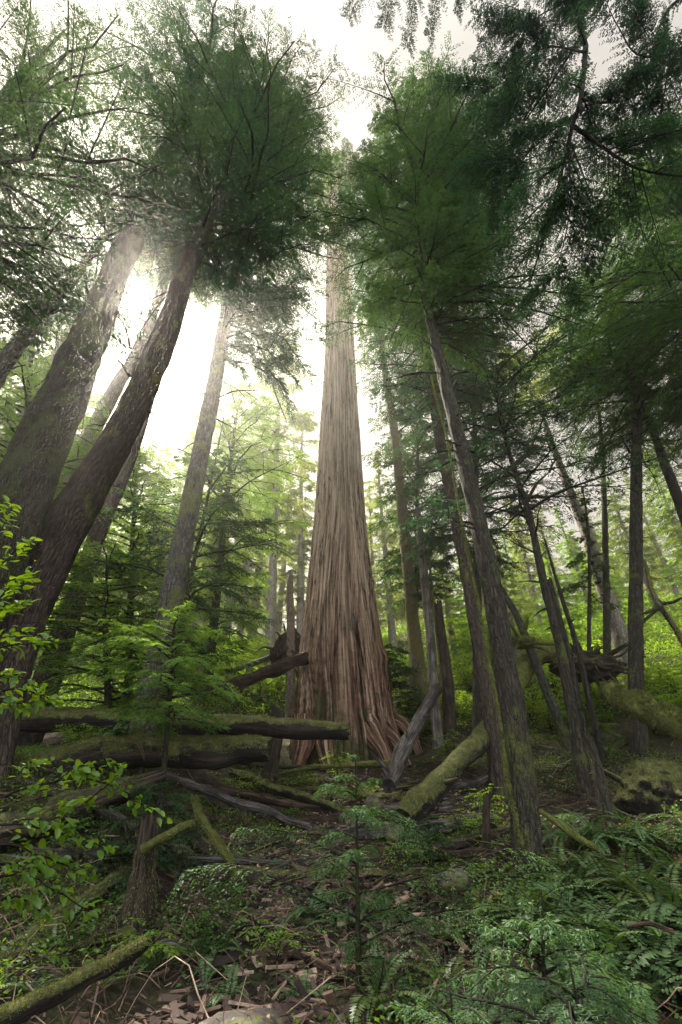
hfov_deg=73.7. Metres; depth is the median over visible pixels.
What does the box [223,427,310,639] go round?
conifer
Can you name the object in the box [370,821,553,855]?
fallen log
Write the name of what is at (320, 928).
sword fern
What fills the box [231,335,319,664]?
fir tree
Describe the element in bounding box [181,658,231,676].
slope shrub
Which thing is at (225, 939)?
sword fern
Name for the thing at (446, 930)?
sword fern
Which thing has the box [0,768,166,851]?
fallen log
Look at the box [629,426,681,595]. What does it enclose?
conifer
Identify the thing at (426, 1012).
hemlock sapling
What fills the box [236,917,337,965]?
shrub
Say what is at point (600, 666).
root mound
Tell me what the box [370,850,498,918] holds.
broken branch
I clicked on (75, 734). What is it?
shrub
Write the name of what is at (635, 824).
sword fern
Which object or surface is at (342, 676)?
giant cedar
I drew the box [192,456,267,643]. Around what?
conifer
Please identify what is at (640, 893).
sword fern
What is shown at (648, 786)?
boulder
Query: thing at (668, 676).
slope shrub
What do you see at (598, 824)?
sword fern
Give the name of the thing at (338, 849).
fallen log
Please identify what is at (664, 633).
undergrowth
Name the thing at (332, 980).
fallen branch
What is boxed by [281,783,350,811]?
fallen log
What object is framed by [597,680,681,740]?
fallen log
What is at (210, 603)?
fir tree
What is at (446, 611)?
conifer
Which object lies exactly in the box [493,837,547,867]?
broken branch
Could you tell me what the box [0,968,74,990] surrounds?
sword fern
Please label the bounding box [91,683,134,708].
slope shrub
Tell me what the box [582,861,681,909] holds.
sword fern
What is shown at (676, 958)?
sword fern
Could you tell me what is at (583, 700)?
hemlock sapling
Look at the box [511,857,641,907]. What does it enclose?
sword fern
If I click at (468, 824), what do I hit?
shrub
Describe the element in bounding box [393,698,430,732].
slope shrub
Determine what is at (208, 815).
fallen log
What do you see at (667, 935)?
sword fern
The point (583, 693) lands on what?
slope shrub
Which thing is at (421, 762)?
broken branch
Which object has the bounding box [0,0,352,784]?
hemlock tree
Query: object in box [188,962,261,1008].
sword fern
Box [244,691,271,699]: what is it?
sword fern
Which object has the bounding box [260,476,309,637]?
conifer
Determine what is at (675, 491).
hemlock tree
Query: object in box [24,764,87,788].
broken branch
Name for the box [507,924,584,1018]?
sword fern
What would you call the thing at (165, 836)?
fallen branch
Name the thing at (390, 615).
conifer
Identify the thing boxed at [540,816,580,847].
sword fern
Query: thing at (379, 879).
broken branch
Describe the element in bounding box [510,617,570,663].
moss clump
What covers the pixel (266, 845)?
broken branch
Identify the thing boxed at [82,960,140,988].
sword fern
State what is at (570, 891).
sword fern
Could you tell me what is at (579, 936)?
cedar sapling
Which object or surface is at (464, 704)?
slope shrub
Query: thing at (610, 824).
sword fern
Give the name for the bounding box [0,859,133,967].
fallen log
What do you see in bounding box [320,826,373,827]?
broken branch
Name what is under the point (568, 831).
fallen branch
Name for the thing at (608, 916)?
sword fern
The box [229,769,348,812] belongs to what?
fallen log
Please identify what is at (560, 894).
sword fern
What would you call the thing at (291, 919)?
fallen log
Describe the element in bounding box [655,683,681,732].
slope shrub
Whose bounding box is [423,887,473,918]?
sword fern
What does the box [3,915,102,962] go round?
sword fern
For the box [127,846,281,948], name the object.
fallen log
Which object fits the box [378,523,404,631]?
conifer
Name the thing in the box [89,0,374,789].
hemlock tree
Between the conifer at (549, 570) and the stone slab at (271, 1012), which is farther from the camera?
the conifer at (549, 570)
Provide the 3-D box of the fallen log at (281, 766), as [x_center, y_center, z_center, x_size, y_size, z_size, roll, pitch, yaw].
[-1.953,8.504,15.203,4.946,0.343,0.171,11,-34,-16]
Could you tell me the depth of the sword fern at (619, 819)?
8.90 m
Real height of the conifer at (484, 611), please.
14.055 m
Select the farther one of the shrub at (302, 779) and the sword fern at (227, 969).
the shrub at (302, 779)
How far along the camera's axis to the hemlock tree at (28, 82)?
13.95 m
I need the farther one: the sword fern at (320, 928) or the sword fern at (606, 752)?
the sword fern at (606, 752)
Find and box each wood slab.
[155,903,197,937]
[159,938,200,959]
[218,834,311,855]
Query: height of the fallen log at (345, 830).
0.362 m
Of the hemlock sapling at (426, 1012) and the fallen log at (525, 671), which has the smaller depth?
the hemlock sapling at (426, 1012)
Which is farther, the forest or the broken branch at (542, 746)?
the forest
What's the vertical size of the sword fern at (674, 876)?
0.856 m
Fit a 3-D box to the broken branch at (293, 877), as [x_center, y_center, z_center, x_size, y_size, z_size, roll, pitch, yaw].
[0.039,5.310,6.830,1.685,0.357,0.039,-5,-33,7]
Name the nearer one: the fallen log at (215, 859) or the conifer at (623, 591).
the fallen log at (215, 859)
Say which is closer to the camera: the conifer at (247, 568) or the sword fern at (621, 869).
the sword fern at (621, 869)
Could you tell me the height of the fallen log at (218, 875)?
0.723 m
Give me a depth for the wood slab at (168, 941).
5.06 m
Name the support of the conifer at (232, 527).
on the ground at (114, 992)
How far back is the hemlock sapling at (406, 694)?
21.62 m
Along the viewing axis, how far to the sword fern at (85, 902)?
5.63 m
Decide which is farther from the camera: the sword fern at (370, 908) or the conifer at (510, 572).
the conifer at (510, 572)
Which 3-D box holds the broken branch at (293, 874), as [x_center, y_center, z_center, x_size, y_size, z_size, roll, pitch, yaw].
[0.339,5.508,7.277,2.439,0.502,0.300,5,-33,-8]
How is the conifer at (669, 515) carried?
on the ground at (114, 992)
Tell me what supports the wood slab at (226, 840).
on the ground at (114, 992)
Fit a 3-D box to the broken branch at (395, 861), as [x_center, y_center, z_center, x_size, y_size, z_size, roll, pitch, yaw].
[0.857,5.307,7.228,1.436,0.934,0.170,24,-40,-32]
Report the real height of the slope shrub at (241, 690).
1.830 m
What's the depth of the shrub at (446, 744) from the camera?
14.55 m
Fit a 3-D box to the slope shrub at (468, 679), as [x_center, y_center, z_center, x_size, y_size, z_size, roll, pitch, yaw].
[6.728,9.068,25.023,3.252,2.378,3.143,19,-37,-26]
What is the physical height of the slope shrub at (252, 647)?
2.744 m
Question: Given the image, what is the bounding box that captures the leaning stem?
[578,728,616,828]
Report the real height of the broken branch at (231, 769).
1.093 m
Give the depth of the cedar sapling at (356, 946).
4.16 m
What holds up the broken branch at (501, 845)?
on the ground at (114, 992)
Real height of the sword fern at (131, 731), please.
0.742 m
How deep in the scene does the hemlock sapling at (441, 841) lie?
7.34 m
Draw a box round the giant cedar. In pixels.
[288,137,422,775]
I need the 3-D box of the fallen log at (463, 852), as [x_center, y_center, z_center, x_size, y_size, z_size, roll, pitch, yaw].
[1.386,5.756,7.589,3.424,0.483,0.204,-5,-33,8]
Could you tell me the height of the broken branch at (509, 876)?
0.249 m
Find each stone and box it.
[364,794,384,814]
[383,822,404,843]
[436,867,469,891]
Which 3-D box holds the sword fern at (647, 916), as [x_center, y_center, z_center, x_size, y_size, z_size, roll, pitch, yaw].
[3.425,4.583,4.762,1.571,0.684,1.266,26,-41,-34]
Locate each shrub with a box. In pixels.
[0,495,172,930]
[46,805,122,861]
[51,722,103,745]
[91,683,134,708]
[115,917,193,972]
[157,895,249,946]
[165,868,277,909]
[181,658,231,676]
[198,663,244,696]
[207,772,279,793]
[216,643,256,672]
[224,630,268,670]
[229,659,258,692]
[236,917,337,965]
[245,638,273,668]
[246,665,280,696]
[263,675,296,699]
[263,806,314,823]
[281,772,329,785]
[319,750,362,774]
[333,786,373,803]
[372,835,447,870]
[379,857,493,903]
[389,676,429,719]
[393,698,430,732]
[422,711,458,735]
[424,729,479,778]
[437,809,493,847]
[438,655,494,694]
[439,687,471,711]
[440,692,471,720]
[455,783,509,827]
[524,685,546,724]
[527,659,582,697]
[527,698,564,734]
[537,684,596,710]
[557,680,597,705]
[580,640,602,652]
[580,683,614,710]
[594,674,669,706]
[596,709,618,720]
[610,694,666,733]
[616,651,675,692]
[644,659,681,698]
[650,680,681,708]
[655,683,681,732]
[661,654,681,699]
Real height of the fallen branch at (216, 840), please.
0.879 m
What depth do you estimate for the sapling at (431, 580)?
25.35 m
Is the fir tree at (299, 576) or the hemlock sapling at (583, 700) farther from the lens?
the fir tree at (299, 576)
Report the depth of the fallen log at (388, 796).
12.67 m
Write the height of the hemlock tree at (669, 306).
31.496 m
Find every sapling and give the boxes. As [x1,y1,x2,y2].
[87,778,207,908]
[164,750,572,1003]
[384,643,430,718]
[385,991,536,1023]
[389,494,461,685]
[393,813,456,871]
[421,949,663,1023]
[437,889,660,1023]
[542,475,625,720]
[548,692,621,738]
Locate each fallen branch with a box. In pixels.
[140,818,200,853]
[190,794,241,882]
[278,760,388,775]
[329,979,346,981]
[539,808,598,851]
[626,921,674,934]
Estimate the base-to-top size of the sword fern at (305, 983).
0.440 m
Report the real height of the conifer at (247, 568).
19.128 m
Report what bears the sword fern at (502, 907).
on the ground at (114, 992)
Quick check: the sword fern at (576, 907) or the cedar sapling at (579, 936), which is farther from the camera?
the sword fern at (576, 907)
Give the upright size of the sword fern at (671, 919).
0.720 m
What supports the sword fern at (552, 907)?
on the ground at (114, 992)
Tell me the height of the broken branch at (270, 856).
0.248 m
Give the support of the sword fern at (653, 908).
on the ground at (114, 992)
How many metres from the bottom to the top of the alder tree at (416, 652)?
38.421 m
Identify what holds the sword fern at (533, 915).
on the ground at (114, 992)
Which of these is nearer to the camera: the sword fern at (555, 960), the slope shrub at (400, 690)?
the sword fern at (555, 960)
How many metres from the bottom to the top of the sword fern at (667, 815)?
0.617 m
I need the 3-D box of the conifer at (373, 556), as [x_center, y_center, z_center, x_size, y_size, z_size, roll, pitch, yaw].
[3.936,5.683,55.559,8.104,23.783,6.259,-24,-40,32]
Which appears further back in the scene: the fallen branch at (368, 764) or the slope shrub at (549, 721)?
the slope shrub at (549, 721)
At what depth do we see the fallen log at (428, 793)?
10.16 m
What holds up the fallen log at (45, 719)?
on the ground at (114, 992)
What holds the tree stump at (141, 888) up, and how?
on the ground at (114, 992)
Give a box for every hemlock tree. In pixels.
[0,0,215,379]
[0,0,259,642]
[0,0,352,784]
[0,91,204,388]
[0,335,145,666]
[16,196,224,748]
[31,541,187,731]
[46,441,234,706]
[71,415,289,735]
[85,600,258,844]
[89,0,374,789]
[114,369,315,704]
[307,164,555,800]
[308,30,624,874]
[339,0,473,59]
[361,358,464,690]
[386,314,574,730]
[425,0,681,325]
[486,326,651,688]
[511,327,674,716]
[518,237,681,759]
[536,298,681,526]
[542,98,681,480]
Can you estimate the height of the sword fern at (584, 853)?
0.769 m
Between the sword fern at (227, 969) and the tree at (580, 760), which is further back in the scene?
the tree at (580, 760)
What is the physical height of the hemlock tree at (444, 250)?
33.515 m
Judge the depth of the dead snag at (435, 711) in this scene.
20.59 m
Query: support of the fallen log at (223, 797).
on the ground at (114, 992)
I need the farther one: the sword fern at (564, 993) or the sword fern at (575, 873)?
the sword fern at (575, 873)
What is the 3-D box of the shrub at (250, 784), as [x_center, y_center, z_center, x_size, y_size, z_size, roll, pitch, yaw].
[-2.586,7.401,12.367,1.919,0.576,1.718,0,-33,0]
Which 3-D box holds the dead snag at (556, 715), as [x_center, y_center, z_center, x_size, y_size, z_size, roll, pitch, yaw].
[6.863,5.294,16.239,1.602,6.740,0.348,0,-33,0]
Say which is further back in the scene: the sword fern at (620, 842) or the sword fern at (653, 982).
the sword fern at (620, 842)
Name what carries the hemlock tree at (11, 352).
on the ground at (114, 992)
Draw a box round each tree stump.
[118,813,160,942]
[260,703,283,794]
[482,792,490,847]
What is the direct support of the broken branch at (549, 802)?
on the ground at (114, 992)
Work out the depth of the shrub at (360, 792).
12.41 m
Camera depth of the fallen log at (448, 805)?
11.51 m
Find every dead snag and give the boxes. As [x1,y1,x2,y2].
[285,572,295,717]
[415,506,443,748]
[434,600,459,757]
[502,585,571,750]
[544,539,606,766]
[547,577,591,772]
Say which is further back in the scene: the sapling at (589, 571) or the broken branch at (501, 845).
the sapling at (589, 571)
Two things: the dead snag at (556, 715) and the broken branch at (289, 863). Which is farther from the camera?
the dead snag at (556, 715)
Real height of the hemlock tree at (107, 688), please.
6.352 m
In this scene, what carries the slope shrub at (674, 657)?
on the ground at (114, 992)
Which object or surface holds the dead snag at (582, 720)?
on the ground at (114, 992)
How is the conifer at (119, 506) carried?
on the ground at (114, 992)
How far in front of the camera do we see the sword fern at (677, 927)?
4.78 m
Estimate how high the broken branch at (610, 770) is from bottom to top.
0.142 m
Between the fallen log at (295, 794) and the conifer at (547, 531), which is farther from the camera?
the conifer at (547, 531)
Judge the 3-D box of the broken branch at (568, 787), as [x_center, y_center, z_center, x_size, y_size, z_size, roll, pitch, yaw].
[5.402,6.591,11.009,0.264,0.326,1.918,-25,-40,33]
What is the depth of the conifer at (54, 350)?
37.86 m
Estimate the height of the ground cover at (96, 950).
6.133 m
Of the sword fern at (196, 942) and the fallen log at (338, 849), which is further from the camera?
the fallen log at (338, 849)
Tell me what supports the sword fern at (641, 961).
on the ground at (114, 992)
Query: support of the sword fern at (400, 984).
on the ground at (114, 992)
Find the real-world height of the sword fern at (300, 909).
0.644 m
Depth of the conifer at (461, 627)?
30.99 m
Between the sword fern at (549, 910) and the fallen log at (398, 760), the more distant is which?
the fallen log at (398, 760)
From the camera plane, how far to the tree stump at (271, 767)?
13.55 m
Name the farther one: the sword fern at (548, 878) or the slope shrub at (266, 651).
the slope shrub at (266, 651)
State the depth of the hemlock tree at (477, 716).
22.31 m
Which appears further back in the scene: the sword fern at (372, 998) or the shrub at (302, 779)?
the shrub at (302, 779)
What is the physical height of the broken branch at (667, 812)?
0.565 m
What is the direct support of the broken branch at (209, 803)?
on the ground at (114, 992)
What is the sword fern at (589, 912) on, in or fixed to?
on the ground at (114, 992)
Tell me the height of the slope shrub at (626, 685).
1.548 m
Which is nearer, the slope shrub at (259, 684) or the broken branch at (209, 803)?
the broken branch at (209, 803)
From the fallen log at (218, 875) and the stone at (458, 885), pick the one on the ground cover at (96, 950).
the stone at (458, 885)
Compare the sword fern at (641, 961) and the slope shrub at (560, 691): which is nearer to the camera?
the sword fern at (641, 961)
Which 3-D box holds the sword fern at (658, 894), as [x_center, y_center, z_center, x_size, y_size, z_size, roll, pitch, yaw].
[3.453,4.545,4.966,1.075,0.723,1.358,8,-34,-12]
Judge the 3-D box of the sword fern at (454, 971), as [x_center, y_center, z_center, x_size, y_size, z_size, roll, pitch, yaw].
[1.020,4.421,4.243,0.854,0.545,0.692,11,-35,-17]
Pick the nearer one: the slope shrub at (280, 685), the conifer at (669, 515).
the slope shrub at (280, 685)
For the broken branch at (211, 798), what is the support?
on the ground at (114, 992)
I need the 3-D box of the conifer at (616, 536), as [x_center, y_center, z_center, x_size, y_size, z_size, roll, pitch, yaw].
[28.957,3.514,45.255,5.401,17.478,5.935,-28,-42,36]
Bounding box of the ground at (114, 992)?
[0,596,681,1023]
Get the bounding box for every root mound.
[253,623,300,676]
[541,634,627,703]
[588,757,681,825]
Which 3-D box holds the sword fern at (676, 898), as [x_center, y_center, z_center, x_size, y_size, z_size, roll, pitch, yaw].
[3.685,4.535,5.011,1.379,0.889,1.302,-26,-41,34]
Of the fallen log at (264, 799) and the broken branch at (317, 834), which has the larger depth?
the fallen log at (264, 799)
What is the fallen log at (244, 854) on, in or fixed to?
on the ground at (114, 992)
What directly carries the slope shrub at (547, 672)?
on the ground at (114, 992)
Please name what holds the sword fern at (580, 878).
on the ground at (114, 992)
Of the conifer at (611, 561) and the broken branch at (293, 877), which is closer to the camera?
the broken branch at (293, 877)
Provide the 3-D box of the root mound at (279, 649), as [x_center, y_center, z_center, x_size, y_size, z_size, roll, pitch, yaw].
[-2.942,7.272,23.530,3.202,3.130,2.077,0,-33,0]
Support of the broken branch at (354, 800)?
on the ground at (114, 992)
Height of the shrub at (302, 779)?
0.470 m
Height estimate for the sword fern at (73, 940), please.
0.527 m
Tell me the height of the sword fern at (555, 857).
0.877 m
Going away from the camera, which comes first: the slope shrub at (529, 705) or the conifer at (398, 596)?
the slope shrub at (529, 705)
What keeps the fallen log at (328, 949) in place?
on the ground at (114, 992)
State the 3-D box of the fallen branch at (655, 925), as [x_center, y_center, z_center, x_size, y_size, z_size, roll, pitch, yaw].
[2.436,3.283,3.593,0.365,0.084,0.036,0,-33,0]
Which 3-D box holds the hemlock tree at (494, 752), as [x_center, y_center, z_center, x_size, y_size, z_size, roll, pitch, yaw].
[4.521,-5.679,20.560,12.155,32.581,11.984,0,-33,0]
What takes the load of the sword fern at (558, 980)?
on the ground at (114, 992)
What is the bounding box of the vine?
[430,374,524,847]
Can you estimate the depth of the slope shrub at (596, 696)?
18.90 m
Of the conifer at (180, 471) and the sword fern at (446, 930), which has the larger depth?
the conifer at (180, 471)
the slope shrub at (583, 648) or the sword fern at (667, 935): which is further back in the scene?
the slope shrub at (583, 648)
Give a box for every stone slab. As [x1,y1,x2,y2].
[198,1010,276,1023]
[250,1008,292,1023]
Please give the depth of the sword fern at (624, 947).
4.35 m
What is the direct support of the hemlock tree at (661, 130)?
on the ground at (114, 992)
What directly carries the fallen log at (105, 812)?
on the ground at (114, 992)
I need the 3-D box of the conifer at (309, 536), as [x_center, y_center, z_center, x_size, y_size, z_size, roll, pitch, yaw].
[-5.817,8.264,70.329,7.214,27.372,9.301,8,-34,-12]
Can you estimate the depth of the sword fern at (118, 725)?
9.04 m
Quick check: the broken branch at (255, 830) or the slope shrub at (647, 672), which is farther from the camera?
the slope shrub at (647, 672)
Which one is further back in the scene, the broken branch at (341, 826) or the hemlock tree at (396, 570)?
the hemlock tree at (396, 570)
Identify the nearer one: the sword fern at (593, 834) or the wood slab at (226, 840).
the sword fern at (593, 834)
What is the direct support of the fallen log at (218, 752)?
on the ground at (114, 992)
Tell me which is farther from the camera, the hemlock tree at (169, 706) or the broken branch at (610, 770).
the broken branch at (610, 770)
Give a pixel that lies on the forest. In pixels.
(579, 548)
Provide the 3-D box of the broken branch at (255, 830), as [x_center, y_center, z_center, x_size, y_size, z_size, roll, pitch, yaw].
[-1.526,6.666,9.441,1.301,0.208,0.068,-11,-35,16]
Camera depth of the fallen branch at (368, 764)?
13.07 m
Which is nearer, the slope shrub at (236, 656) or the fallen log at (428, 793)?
the fallen log at (428, 793)
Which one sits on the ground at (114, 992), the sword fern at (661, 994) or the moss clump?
the sword fern at (661, 994)
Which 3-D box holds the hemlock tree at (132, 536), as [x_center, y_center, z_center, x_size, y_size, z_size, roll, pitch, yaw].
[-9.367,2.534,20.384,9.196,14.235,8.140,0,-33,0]
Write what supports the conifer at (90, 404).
on the ground at (114, 992)
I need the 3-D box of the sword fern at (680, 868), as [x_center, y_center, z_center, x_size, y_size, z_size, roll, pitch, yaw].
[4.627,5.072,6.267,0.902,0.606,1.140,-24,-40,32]
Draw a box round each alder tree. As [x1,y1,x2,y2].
[353,282,431,729]
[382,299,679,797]
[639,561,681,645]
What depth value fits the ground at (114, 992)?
7.26 m
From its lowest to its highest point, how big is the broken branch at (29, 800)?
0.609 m
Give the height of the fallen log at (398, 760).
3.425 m
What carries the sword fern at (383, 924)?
on the ground at (114, 992)
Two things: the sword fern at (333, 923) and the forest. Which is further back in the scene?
the forest
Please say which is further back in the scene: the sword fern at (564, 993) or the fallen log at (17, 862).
the fallen log at (17, 862)
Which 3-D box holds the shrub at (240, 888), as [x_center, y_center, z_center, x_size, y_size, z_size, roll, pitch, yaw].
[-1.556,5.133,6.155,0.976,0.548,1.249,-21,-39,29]
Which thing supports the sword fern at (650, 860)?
on the ground at (114, 992)
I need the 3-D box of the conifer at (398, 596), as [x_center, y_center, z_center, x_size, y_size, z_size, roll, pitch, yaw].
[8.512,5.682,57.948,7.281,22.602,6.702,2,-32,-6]
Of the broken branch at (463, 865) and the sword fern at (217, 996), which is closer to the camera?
the sword fern at (217, 996)
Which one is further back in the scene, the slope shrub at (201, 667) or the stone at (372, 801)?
the slope shrub at (201, 667)
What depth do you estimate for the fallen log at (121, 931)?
5.06 m
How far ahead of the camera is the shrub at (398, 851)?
7.06 m
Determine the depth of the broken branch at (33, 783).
7.61 m
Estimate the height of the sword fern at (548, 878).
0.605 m
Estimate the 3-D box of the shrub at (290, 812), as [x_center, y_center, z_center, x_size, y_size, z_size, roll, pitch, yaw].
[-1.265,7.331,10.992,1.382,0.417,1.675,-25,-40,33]
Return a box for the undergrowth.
[31,589,681,730]
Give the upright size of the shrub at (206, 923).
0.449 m
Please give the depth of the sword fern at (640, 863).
6.36 m
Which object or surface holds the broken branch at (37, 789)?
on the ground at (114, 992)
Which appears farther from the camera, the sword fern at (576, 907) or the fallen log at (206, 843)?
the fallen log at (206, 843)
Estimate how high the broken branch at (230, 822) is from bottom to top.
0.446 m
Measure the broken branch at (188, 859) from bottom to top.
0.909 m
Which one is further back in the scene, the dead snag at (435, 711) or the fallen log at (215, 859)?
the dead snag at (435, 711)
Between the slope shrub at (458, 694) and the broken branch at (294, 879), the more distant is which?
the slope shrub at (458, 694)
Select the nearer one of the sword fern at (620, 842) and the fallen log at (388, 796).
the sword fern at (620, 842)
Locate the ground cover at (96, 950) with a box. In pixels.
[0,695,681,1023]
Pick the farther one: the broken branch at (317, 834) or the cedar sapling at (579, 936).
the broken branch at (317, 834)
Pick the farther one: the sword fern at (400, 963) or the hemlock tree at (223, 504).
the hemlock tree at (223, 504)
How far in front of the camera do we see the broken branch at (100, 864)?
6.50 m
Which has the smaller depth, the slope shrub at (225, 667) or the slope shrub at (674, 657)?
the slope shrub at (674, 657)
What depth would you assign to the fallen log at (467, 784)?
13.02 m
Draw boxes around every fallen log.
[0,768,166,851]
[0,854,112,874]
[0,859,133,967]
[0,935,148,1023]
[3,846,19,853]
[12,732,273,776]
[20,706,350,739]
[24,846,288,865]
[60,848,314,958]
[86,874,315,929]
[87,770,219,854]
[87,798,204,836]
[95,828,241,941]
[99,842,269,892]
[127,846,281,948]
[137,790,274,833]
[167,772,322,830]
[191,846,311,865]
[201,777,331,814]
[207,865,501,881]
[209,651,309,695]
[219,655,270,675]
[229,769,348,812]
[240,763,352,772]
[243,833,366,857]
[266,823,381,840]
[279,811,389,827]
[280,783,441,803]
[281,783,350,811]
[284,781,420,800]
[322,946,346,957]
[324,812,497,846]
[359,846,511,863]
[370,683,442,792]
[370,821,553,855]
[384,801,481,815]
[390,720,489,844]
[398,774,487,803]
[516,641,556,692]
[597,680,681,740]
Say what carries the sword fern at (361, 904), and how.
on the ground at (114, 992)
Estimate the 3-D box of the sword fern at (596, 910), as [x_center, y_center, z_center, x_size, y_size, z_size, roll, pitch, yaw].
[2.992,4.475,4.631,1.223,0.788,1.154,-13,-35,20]
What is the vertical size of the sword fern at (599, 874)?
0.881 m
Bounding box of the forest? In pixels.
[55,498,681,631]
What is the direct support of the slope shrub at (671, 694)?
on the ground at (114, 992)
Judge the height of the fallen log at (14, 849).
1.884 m
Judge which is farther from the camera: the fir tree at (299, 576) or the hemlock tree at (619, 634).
the fir tree at (299, 576)
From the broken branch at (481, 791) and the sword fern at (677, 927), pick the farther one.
the broken branch at (481, 791)
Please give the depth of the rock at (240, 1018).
3.44 m
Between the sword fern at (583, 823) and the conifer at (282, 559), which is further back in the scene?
the conifer at (282, 559)
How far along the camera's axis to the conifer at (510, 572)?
52.34 m
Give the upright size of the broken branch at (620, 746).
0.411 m
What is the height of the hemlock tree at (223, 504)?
13.194 m
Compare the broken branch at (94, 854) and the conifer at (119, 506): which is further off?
the conifer at (119, 506)
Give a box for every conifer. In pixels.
[0,261,125,471]
[2,364,109,477]
[61,462,137,623]
[90,429,206,637]
[95,442,174,630]
[187,437,268,624]
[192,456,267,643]
[218,490,267,641]
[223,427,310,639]
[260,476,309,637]
[284,495,314,623]
[364,479,395,624]
[365,450,421,650]
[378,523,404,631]
[381,489,424,627]
[422,568,471,659]
[437,558,520,665]
[472,559,523,633]
[482,537,549,659]
[497,516,544,621]
[508,505,547,631]
[523,540,602,642]
[524,501,572,615]
[552,506,627,622]
[573,532,665,639]
[575,489,628,609]
[593,480,678,622]
[621,471,681,602]
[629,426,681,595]
[644,453,681,606]
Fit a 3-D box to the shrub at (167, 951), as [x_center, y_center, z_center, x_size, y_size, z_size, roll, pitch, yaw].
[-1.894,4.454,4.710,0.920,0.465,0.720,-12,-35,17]
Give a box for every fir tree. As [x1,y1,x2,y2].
[53,212,224,498]
[161,468,258,687]
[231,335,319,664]
[271,411,318,634]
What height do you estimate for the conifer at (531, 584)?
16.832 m
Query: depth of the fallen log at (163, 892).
5.83 m
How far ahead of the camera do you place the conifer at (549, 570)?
35.81 m
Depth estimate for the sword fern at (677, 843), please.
6.91 m
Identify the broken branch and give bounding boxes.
[0,780,112,808]
[1,785,59,794]
[4,845,125,859]
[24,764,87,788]
[27,780,82,831]
[45,824,210,857]
[52,835,109,870]
[75,781,117,870]
[163,823,227,887]
[186,769,218,814]
[194,786,243,820]
[200,777,220,812]
[214,809,263,828]
[230,768,267,794]
[241,827,282,836]
[247,830,313,853]
[258,848,292,858]
[271,856,341,869]
[272,853,348,886]
[283,816,383,846]
[285,837,427,878]
[288,853,392,878]
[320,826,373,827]
[342,794,371,805]
[364,814,424,888]
[366,849,431,887]
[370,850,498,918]
[403,766,437,774]
[403,844,497,886]
[408,758,432,763]
[443,790,483,799]
[461,833,510,847]
[469,862,556,881]
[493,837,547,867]
[531,745,551,748]
[534,769,611,771]
[538,764,568,792]
[539,797,584,808]
[546,778,573,792]
[563,786,680,819]
[573,788,593,812]
[615,737,628,749]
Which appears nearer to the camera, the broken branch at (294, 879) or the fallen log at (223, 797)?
the broken branch at (294, 879)
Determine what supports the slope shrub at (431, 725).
on the ground at (114, 992)
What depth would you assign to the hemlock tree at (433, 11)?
11.84 m
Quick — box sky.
[0,0,681,628]
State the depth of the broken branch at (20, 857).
6.24 m
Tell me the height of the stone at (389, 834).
0.294 m
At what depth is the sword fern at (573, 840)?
6.96 m
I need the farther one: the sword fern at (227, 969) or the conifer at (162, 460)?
the conifer at (162, 460)
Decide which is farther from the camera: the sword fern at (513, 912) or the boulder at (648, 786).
the boulder at (648, 786)
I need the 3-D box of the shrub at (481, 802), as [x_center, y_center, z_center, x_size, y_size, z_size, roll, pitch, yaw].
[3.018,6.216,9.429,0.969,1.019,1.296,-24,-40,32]
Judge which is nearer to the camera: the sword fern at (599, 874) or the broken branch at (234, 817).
the sword fern at (599, 874)
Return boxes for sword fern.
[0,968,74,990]
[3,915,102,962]
[41,921,115,961]
[75,891,124,912]
[82,723,154,760]
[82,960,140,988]
[95,722,135,734]
[125,945,185,979]
[173,913,256,965]
[175,938,251,981]
[188,954,243,984]
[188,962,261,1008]
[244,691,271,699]
[264,969,343,1000]
[276,880,344,935]
[294,914,349,937]
[301,916,374,940]
[312,900,386,936]
[324,947,439,1023]
[335,881,394,919]
[341,960,428,1023]
[344,929,431,986]
[360,893,395,911]
[364,901,428,929]
[403,940,492,986]
[421,904,477,946]
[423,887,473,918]
[444,922,561,969]
[457,884,598,946]
[462,889,591,969]
[474,908,613,947]
[490,895,607,949]
[494,885,612,963]
[503,878,671,976]
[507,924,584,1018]
[507,949,645,999]
[508,863,574,874]
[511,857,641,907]
[519,897,654,956]
[520,858,628,902]
[523,867,588,904]
[524,966,628,1020]
[527,873,601,902]
[527,896,580,937]
[527,930,680,1020]
[528,849,605,880]
[529,850,620,889]
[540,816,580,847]
[540,816,635,858]
[541,813,599,826]
[541,835,626,875]
[542,815,657,861]
[543,881,620,906]
[547,805,654,851]
[548,846,668,903]
[550,918,681,990]
[558,931,681,1023]
[561,895,681,957]
[563,961,681,1023]
[567,826,647,858]
[577,814,669,866]
[579,809,681,866]
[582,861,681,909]
[582,922,681,1007]
[583,847,681,890]
[584,869,674,913]
[588,902,681,937]
[590,895,681,952]
[593,831,674,859]
[594,814,655,845]
[595,883,681,937]
[598,913,681,985]
[598,922,681,966]
[601,927,681,978]
[603,736,625,760]
[609,876,674,923]
[612,805,648,825]
[614,842,681,882]
[617,870,681,934]
[620,820,681,864]
[620,915,681,943]
[628,887,681,922]
[631,934,681,992]
[633,844,681,880]
[633,853,671,884]
[634,853,681,884]
[637,860,681,901]
[639,813,681,824]
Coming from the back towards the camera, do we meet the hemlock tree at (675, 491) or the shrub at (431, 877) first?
the hemlock tree at (675, 491)
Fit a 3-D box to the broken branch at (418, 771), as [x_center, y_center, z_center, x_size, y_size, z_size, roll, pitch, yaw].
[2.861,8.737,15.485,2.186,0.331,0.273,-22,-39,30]
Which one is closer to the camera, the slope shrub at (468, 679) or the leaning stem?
the leaning stem

